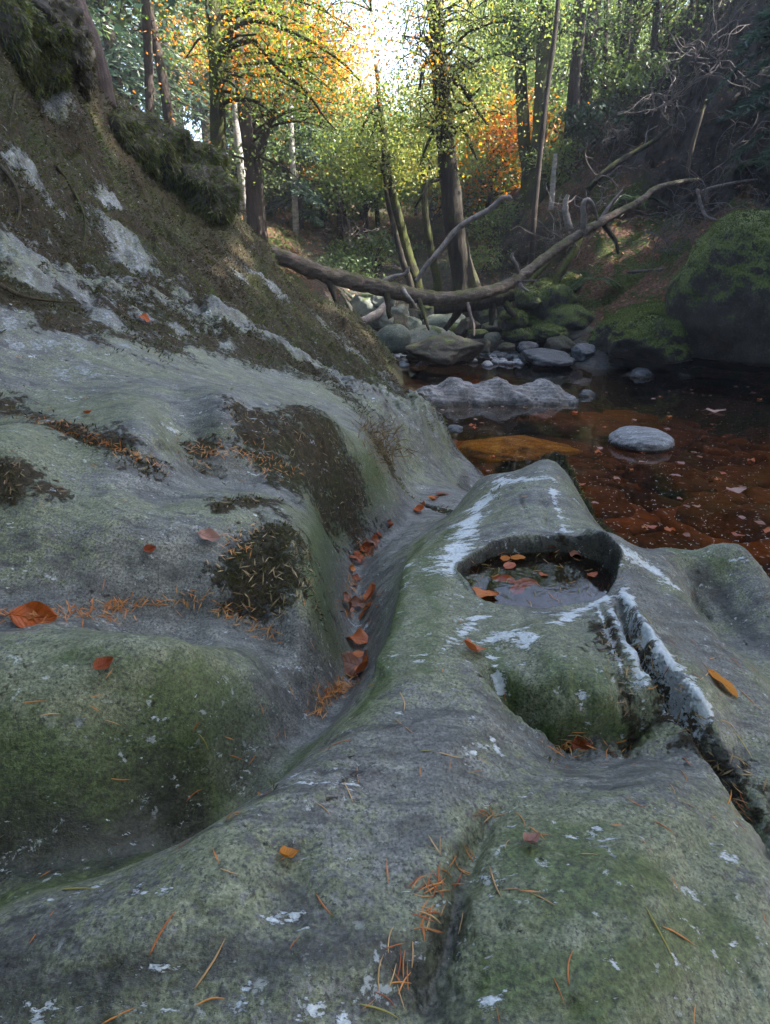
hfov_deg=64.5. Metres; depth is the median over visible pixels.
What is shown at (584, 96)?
straight tree
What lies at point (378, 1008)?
pine needle
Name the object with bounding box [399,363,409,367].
pebble
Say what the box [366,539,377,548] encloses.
fallen leaf
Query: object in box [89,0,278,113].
slim tree
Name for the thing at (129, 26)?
conifer
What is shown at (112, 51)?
conifer
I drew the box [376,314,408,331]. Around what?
boulder
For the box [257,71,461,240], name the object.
autumn tree
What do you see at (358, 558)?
fallen leaf
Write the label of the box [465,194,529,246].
shrub
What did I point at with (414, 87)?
autumn tree
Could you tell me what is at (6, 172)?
root
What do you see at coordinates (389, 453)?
grass tuft
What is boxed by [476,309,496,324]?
boulder
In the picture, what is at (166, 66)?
conifer
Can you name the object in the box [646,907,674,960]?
pine needle
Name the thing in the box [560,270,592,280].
fern
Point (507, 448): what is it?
sunken slab
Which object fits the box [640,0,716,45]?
slim tree
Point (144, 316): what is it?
fallen leaf
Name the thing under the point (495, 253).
shrub
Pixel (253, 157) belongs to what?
forked tree
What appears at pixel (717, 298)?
boulder
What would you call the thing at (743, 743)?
pine needle
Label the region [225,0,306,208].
fir tree
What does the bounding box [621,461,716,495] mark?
sunken slab
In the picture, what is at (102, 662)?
fallen leaf
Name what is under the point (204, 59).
autumn tree
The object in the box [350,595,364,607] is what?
fallen leaf
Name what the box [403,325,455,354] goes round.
boulder
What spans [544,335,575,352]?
boulder
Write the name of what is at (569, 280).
mossy stone
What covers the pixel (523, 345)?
boulder
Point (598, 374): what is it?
hillside
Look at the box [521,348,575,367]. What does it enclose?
boulder
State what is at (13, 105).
root
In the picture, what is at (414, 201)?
autumn tree
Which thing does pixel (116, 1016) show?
pine needle
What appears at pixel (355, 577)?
fallen leaf
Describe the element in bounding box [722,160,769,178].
fern
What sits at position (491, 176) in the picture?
autumn tree
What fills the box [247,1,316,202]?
fir tree
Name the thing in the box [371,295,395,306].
boulder
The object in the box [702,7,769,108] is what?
conifer bough
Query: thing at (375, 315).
driftwood log
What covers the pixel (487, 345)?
boulder
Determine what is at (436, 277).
mossy sapling
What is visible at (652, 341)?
boulder
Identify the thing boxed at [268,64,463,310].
mossy sapling
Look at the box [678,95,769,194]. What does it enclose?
bare shrub
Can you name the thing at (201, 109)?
conifer
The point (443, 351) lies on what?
boulder
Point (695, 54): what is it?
bare shrub
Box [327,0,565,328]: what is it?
ivied tree
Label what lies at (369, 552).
fallen leaf
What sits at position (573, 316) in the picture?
mossy stone
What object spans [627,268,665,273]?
dead branch
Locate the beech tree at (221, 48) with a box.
[102,0,439,152]
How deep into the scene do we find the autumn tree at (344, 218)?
12.97 m
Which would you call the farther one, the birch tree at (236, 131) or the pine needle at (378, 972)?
the birch tree at (236, 131)
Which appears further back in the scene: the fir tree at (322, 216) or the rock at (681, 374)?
the fir tree at (322, 216)
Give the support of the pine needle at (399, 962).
on the bedrock
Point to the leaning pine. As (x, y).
(104, 77)
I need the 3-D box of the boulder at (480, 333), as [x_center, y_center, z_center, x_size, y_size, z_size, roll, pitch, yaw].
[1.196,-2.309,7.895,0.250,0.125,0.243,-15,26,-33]
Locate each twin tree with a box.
[551,0,649,114]
[589,0,685,103]
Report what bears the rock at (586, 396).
in the water
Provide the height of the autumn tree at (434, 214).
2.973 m
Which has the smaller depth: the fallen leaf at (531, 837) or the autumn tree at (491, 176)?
the fallen leaf at (531, 837)
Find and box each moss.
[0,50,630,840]
[0,80,615,542]
[266,0,769,306]
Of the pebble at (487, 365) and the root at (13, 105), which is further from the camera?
the pebble at (487, 365)
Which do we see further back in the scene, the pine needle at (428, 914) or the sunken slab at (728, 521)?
the sunken slab at (728, 521)
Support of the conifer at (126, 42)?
on the hillside
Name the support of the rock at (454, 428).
on the bedrock
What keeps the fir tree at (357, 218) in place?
on the hillside
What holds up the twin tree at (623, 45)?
on the hillside
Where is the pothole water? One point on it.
(521, 587)
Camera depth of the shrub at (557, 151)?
9.97 m
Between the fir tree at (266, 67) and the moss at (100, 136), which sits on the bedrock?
the moss at (100, 136)
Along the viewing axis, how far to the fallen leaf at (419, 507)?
2.16 m
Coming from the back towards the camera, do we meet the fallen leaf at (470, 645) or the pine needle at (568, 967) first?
the fallen leaf at (470, 645)
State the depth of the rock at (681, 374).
6.21 m
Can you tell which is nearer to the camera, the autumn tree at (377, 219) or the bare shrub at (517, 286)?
the bare shrub at (517, 286)
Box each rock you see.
[448,425,462,432]
[576,389,598,402]
[608,426,674,454]
[620,367,655,383]
[671,368,694,380]
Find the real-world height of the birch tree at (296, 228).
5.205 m
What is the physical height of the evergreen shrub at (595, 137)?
0.751 m
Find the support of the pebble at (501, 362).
on the water
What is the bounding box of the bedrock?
[0,46,769,1023]
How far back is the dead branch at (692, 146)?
8.05 m
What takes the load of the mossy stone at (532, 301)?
on the mossy stone at (534, 319)
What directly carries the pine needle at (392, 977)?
on the bedrock
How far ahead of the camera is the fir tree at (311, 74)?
16.30 m
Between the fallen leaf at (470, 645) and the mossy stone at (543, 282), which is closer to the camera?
the fallen leaf at (470, 645)
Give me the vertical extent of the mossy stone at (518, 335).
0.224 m
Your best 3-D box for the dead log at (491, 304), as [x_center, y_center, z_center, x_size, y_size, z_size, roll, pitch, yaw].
[1.104,-2.478,7.512,1.015,0.492,0.242,2,22,6]
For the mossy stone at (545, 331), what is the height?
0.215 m
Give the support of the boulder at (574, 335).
on the hillside
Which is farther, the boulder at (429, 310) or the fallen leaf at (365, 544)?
the boulder at (429, 310)
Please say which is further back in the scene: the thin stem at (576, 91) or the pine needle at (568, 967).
the thin stem at (576, 91)
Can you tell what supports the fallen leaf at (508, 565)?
on the pothole water
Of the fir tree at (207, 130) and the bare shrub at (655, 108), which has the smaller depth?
the bare shrub at (655, 108)
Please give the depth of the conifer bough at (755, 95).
6.76 m
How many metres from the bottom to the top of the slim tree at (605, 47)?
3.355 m
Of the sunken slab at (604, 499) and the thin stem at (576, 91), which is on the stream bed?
the sunken slab at (604, 499)
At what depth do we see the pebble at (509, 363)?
6.92 m
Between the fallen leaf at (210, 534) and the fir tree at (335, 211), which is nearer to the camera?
the fallen leaf at (210, 534)
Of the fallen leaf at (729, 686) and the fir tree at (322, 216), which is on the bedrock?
the fallen leaf at (729, 686)
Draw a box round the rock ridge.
[408,376,579,440]
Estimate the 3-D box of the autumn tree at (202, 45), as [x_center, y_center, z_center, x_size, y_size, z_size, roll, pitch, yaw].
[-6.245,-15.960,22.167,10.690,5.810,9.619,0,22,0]
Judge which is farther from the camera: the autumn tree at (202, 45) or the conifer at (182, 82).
the autumn tree at (202, 45)
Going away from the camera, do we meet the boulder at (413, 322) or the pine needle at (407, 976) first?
the pine needle at (407, 976)
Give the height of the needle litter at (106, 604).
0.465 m
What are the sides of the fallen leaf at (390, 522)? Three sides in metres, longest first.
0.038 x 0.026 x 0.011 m
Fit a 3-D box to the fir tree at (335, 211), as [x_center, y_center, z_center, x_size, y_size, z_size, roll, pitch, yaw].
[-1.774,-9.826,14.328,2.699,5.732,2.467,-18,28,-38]
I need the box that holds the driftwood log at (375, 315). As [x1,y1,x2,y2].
[361,301,385,324]
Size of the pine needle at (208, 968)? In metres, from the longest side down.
0.036 x 0.003 x 0.001 m
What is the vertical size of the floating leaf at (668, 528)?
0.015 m
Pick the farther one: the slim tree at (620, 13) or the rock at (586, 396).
the slim tree at (620, 13)
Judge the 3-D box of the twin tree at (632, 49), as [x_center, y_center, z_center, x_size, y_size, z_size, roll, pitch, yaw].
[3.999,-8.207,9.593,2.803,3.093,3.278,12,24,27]
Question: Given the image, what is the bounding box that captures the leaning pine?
[72,0,212,108]
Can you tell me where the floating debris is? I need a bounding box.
[454,374,769,556]
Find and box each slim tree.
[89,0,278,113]
[138,0,205,126]
[528,0,670,111]
[550,0,683,102]
[580,0,730,107]
[584,0,708,59]
[599,0,688,53]
[606,0,742,76]
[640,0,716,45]
[676,0,755,25]
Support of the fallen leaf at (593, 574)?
on the pothole water
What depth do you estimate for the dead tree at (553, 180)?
9.19 m
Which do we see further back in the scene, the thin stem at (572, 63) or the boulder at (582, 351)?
the thin stem at (572, 63)
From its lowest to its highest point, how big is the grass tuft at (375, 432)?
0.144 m
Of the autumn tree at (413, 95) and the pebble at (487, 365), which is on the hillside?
the autumn tree at (413, 95)
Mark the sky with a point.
(388, 53)
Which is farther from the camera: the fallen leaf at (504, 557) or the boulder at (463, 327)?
the boulder at (463, 327)
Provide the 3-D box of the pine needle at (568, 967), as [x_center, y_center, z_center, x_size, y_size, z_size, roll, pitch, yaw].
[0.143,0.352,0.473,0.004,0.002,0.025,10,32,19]
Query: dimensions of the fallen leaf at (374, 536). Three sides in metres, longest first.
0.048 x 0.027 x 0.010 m
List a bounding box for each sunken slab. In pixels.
[457,435,582,460]
[543,419,629,439]
[581,485,635,518]
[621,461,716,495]
[675,496,769,542]
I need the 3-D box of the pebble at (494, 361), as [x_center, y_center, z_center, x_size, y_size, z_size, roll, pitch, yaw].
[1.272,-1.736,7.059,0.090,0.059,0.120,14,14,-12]
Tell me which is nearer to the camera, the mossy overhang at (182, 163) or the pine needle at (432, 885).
the pine needle at (432, 885)
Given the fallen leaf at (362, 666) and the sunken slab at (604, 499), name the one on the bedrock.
the fallen leaf at (362, 666)
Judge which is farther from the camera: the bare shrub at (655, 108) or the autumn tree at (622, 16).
the autumn tree at (622, 16)
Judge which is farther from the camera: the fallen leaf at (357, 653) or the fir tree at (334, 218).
the fir tree at (334, 218)
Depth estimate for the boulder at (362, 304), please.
9.36 m
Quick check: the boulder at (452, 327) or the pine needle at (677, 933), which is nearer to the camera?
the pine needle at (677, 933)
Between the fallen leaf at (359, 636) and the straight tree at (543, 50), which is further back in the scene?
the straight tree at (543, 50)
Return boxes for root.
[0,163,21,227]
[0,283,74,302]
[9,76,18,129]
[54,164,85,259]
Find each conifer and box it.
[86,0,177,114]
[86,0,209,127]
[86,0,228,126]
[87,0,185,87]
[87,6,142,95]
[91,0,137,80]
[93,1,202,105]
[111,0,229,134]
[127,6,230,127]
[133,3,224,143]
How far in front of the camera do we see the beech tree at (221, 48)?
6.91 m
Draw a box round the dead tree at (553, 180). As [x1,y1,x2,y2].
[548,154,556,209]
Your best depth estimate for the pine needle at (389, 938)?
0.50 m
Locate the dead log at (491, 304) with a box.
[434,290,516,330]
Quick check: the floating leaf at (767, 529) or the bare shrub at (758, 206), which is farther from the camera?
the bare shrub at (758, 206)
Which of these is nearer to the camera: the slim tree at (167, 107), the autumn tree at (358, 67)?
the slim tree at (167, 107)
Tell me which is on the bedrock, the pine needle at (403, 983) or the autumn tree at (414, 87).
the pine needle at (403, 983)
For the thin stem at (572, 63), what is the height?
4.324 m
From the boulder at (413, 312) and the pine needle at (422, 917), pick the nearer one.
the pine needle at (422, 917)
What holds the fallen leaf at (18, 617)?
on the bedrock
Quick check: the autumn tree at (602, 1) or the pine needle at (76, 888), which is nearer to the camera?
the pine needle at (76, 888)
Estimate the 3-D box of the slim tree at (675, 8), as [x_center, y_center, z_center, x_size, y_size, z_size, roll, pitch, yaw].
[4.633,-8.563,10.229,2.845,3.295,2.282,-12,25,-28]
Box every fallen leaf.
[0,601,56,627]
[90,656,112,671]
[139,313,150,321]
[143,544,155,551]
[195,528,220,541]
[273,846,298,857]
[341,651,364,676]
[343,591,353,611]
[347,628,367,643]
[349,554,361,562]
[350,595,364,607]
[352,574,359,580]
[353,650,363,656]
[354,650,367,680]
[358,603,370,619]
[360,542,370,551]
[363,582,375,603]
[364,546,373,556]
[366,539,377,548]
[372,534,379,542]
[387,520,393,527]
[414,504,423,510]
[457,638,485,650]
[472,587,498,597]
[500,555,509,561]
[502,562,515,569]
[510,554,525,559]
[519,832,539,846]
[568,550,581,556]
[571,737,591,750]
[587,571,597,576]
[705,665,737,697]
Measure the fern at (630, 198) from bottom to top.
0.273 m
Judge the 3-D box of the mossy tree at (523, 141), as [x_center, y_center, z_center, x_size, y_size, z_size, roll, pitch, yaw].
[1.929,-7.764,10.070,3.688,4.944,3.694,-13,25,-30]
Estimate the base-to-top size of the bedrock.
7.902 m
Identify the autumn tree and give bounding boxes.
[112,1,387,148]
[115,0,405,133]
[130,0,358,129]
[158,0,428,114]
[168,1,411,185]
[191,97,463,228]
[224,8,416,111]
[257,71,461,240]
[275,80,484,249]
[309,112,485,220]
[310,102,474,230]
[348,0,600,112]
[356,47,565,212]
[358,96,548,234]
[363,49,466,116]
[368,17,608,171]
[368,96,457,215]
[378,0,647,98]
[386,38,564,200]
[386,74,605,233]
[426,13,613,153]
[450,0,651,55]
[450,0,686,109]
[566,0,689,41]
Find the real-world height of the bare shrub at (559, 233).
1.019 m
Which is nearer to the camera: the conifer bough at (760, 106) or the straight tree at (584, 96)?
the conifer bough at (760, 106)
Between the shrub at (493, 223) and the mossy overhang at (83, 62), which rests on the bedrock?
the mossy overhang at (83, 62)
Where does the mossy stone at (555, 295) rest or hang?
on the hillside
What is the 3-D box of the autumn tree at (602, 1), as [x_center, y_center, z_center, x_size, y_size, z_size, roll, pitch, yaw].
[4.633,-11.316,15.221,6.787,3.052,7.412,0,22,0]
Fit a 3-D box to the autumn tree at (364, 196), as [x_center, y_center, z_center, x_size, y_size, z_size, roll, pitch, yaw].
[-0.141,-6.554,12.095,4.289,2.990,4.791,0,22,0]
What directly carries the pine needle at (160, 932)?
on the bedrock
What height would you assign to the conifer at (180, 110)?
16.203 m
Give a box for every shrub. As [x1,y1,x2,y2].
[307,251,389,277]
[311,227,425,269]
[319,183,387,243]
[442,240,511,273]
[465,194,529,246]
[499,250,537,296]
[508,131,605,191]
[510,195,589,272]
[540,90,654,149]
[545,143,638,216]
[578,46,690,104]
[578,112,639,172]
[610,49,700,171]
[616,183,722,268]
[661,0,769,109]
[671,149,745,234]
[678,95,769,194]
[685,184,769,251]
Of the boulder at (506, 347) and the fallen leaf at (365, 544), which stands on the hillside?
the boulder at (506, 347)
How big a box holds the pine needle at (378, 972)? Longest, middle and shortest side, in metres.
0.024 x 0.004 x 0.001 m
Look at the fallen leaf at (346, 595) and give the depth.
1.40 m
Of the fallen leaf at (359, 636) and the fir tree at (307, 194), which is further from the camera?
the fir tree at (307, 194)
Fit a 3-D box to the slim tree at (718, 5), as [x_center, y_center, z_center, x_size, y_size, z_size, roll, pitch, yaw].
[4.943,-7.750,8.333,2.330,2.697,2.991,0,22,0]
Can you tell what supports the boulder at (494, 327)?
on the hillside
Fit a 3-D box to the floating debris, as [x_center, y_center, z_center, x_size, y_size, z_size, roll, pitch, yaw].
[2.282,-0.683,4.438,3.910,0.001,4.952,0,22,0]
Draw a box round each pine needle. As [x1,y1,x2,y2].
[58,887,94,889]
[102,1008,133,1023]
[149,910,175,954]
[194,939,224,988]
[195,997,224,1005]
[316,894,331,914]
[360,1004,398,1018]
[375,992,394,1006]
[377,954,383,990]
[388,926,393,952]
[388,965,395,987]
[398,948,400,974]
[398,972,410,993]
[402,952,404,977]
[407,962,408,989]
[411,913,434,921]
[411,941,413,967]
[416,910,439,922]
[419,882,443,890]
[489,866,501,897]
[567,951,572,983]
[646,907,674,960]
[663,926,694,944]
[733,730,752,758]
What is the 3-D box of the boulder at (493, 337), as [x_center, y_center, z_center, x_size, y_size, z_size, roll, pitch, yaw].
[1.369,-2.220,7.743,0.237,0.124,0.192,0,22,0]
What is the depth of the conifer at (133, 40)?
8.88 m
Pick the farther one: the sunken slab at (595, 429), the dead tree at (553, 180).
the dead tree at (553, 180)
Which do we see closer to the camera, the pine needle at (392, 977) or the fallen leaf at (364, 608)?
the pine needle at (392, 977)
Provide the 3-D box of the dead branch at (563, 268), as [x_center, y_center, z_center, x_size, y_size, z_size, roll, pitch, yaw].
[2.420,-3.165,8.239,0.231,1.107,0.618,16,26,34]
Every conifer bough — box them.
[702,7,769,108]
[716,101,769,171]
[730,56,769,119]
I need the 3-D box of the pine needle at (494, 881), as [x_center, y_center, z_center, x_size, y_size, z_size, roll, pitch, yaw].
[0.098,0.331,0.546,0.003,0.002,0.038,-19,11,-3]
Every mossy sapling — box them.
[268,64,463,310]
[296,118,463,309]
[382,134,517,291]
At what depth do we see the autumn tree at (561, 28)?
17.13 m
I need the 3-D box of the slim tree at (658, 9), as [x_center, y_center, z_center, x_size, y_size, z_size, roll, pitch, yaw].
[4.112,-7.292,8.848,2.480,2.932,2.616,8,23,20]
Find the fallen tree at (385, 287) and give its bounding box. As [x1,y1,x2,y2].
[268,178,698,335]
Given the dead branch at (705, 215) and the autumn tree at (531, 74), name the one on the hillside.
the autumn tree at (531, 74)
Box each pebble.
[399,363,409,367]
[484,363,492,367]
[491,359,497,364]
[498,360,506,364]
[504,361,513,365]
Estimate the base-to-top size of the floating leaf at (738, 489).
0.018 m
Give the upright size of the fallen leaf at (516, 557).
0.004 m
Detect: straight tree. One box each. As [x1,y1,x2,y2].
[443,0,624,209]
[528,0,666,138]
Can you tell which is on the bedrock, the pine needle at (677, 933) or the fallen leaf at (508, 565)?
the pine needle at (677, 933)
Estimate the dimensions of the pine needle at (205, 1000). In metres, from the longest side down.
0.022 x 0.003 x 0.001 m
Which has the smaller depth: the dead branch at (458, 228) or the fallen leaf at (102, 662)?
the fallen leaf at (102, 662)
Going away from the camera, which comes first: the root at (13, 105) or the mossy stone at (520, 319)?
the root at (13, 105)
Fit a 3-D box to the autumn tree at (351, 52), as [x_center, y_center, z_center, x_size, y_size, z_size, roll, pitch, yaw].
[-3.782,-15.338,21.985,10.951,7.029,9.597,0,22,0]
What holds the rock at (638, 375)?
in the water
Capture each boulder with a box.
[351,293,391,328]
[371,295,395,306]
[372,311,393,327]
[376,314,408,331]
[376,324,410,353]
[391,304,409,316]
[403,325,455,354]
[405,335,483,367]
[406,353,419,362]
[407,316,421,329]
[408,308,421,320]
[418,305,433,319]
[422,313,464,327]
[442,324,466,337]
[455,317,479,335]
[467,329,488,338]
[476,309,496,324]
[478,338,490,353]
[481,320,501,333]
[484,332,501,341]
[497,342,514,351]
[517,341,538,351]
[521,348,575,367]
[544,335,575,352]
[566,326,593,340]
[571,343,595,360]
[586,299,665,354]
[607,309,694,373]
[665,207,769,372]
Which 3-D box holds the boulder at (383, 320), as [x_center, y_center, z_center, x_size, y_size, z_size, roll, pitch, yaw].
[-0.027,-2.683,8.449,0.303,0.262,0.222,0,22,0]
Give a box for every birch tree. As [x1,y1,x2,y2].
[184,0,319,221]
[227,0,387,232]
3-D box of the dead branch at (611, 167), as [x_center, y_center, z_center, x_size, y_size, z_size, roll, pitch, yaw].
[3.423,-5.030,8.416,1.242,1.112,0.126,-4,22,-9]
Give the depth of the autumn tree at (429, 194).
13.54 m
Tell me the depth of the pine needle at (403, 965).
0.49 m
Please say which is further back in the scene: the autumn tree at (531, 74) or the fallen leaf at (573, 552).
the autumn tree at (531, 74)
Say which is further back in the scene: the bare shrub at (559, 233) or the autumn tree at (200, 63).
the autumn tree at (200, 63)
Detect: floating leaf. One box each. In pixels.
[664,527,674,530]
[701,408,725,412]
[724,486,746,492]
[761,527,769,532]
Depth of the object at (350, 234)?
9.60 m
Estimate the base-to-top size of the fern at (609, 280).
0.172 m
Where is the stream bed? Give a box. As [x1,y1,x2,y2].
[412,372,769,577]
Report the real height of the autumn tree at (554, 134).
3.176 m
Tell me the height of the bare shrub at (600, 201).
1.430 m
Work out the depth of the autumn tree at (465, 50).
15.14 m
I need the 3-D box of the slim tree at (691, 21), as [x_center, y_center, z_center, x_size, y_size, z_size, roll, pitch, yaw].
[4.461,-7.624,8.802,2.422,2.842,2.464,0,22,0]
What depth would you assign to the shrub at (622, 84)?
8.80 m
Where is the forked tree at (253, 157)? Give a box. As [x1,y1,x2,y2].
[158,0,409,241]
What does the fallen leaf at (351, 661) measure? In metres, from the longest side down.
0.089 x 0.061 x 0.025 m
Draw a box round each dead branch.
[415,195,511,282]
[525,214,600,285]
[552,237,583,283]
[562,194,573,231]
[586,102,677,191]
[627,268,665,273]
[685,99,706,174]
[696,189,717,220]
[702,178,757,191]
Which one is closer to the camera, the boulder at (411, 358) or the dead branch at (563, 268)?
the boulder at (411, 358)
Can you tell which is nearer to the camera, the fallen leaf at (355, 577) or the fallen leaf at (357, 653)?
the fallen leaf at (357, 653)
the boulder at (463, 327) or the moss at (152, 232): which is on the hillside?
the boulder at (463, 327)
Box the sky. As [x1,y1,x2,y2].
[97,0,687,155]
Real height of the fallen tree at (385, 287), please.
1.821 m
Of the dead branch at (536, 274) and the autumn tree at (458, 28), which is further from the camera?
the autumn tree at (458, 28)
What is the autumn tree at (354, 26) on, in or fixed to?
on the hillside
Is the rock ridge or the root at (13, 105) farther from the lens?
the rock ridge
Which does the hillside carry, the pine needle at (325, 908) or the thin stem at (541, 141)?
the thin stem at (541, 141)
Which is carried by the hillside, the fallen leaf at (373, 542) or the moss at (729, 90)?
the moss at (729, 90)
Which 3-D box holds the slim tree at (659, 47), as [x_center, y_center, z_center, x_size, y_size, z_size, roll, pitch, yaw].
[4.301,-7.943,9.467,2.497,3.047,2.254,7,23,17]
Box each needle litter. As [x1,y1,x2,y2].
[0,410,625,754]
[11,356,764,988]
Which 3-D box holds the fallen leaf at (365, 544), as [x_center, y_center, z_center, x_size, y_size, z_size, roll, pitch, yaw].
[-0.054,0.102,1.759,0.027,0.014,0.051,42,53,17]
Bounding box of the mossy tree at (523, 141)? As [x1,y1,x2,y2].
[414,0,614,207]
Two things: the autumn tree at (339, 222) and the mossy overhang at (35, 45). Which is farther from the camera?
the autumn tree at (339, 222)
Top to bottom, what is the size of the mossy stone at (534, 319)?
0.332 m
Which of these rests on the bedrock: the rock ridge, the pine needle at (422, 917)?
the pine needle at (422, 917)
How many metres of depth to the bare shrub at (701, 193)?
7.61 m
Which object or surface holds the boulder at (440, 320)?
on the hillside
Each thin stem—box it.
[492,0,635,170]
[500,0,622,285]
[534,0,611,167]
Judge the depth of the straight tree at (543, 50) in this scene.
9.66 m
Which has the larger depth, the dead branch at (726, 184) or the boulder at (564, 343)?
the dead branch at (726, 184)
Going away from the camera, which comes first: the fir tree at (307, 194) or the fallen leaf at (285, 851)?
the fallen leaf at (285, 851)
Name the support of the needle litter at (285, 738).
on the bedrock
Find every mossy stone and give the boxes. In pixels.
[497,307,528,329]
[501,327,537,342]
[513,284,543,310]
[526,311,544,327]
[532,321,568,340]
[533,276,552,289]
[533,282,577,319]
[544,302,594,330]
[561,276,581,292]
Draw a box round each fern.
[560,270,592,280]
[568,277,621,289]
[609,194,672,212]
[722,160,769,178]
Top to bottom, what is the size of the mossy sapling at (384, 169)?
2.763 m
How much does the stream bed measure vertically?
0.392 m
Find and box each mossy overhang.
[0,0,75,101]
[28,0,98,104]
[107,108,246,226]
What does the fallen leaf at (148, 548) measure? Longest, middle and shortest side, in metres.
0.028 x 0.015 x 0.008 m
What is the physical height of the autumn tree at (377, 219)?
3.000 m
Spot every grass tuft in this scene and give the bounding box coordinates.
[350,412,408,456]
[365,428,418,485]
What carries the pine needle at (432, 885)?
on the bedrock
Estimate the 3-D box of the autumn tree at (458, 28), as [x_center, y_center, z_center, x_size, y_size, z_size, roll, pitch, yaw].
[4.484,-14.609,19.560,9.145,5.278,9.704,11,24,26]
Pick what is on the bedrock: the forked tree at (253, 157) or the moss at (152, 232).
the moss at (152, 232)
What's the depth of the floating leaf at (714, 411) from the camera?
4.63 m
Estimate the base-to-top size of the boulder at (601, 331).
0.619 m
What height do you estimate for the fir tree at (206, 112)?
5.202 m
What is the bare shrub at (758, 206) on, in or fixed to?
on the hillside
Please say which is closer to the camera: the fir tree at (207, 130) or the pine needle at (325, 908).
the pine needle at (325, 908)
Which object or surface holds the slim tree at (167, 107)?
on the hillside
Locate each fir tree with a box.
[188,4,275,181]
[201,1,281,189]
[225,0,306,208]
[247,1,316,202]
[254,0,336,229]
[274,1,334,203]
[275,7,355,213]
[289,1,357,227]
[325,48,372,231]
[348,85,379,220]
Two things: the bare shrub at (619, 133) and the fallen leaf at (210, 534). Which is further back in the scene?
the bare shrub at (619, 133)
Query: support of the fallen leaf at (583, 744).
on the bedrock
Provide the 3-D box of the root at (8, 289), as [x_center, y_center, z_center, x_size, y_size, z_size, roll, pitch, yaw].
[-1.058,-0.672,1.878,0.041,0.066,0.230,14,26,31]
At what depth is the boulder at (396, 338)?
7.07 m
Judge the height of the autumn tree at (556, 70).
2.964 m
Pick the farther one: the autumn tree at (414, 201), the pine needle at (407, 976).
the autumn tree at (414, 201)
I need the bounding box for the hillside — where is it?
[230,0,769,444]
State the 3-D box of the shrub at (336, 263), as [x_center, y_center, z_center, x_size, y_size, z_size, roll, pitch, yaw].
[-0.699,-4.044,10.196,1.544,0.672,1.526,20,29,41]
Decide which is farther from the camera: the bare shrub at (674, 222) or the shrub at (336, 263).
the shrub at (336, 263)
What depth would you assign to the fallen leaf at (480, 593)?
1.14 m
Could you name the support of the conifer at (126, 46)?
on the hillside
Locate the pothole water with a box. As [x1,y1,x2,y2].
[462,551,612,607]
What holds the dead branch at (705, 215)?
attached to the bare shrub at (701, 193)
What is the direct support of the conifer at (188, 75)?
on the hillside
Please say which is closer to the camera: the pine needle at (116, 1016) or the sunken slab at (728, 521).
the pine needle at (116, 1016)
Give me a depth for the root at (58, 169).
2.72 m
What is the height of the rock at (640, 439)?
0.131 m
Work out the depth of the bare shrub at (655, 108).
8.40 m
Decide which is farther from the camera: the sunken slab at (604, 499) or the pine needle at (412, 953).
the sunken slab at (604, 499)
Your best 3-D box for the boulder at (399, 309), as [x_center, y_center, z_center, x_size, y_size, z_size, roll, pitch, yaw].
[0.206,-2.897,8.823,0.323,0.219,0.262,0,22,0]
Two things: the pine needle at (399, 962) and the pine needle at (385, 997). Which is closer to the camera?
the pine needle at (385, 997)
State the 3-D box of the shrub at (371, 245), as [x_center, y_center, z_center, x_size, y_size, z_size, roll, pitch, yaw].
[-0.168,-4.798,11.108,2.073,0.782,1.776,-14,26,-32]
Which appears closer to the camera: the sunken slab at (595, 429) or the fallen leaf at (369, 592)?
the fallen leaf at (369, 592)

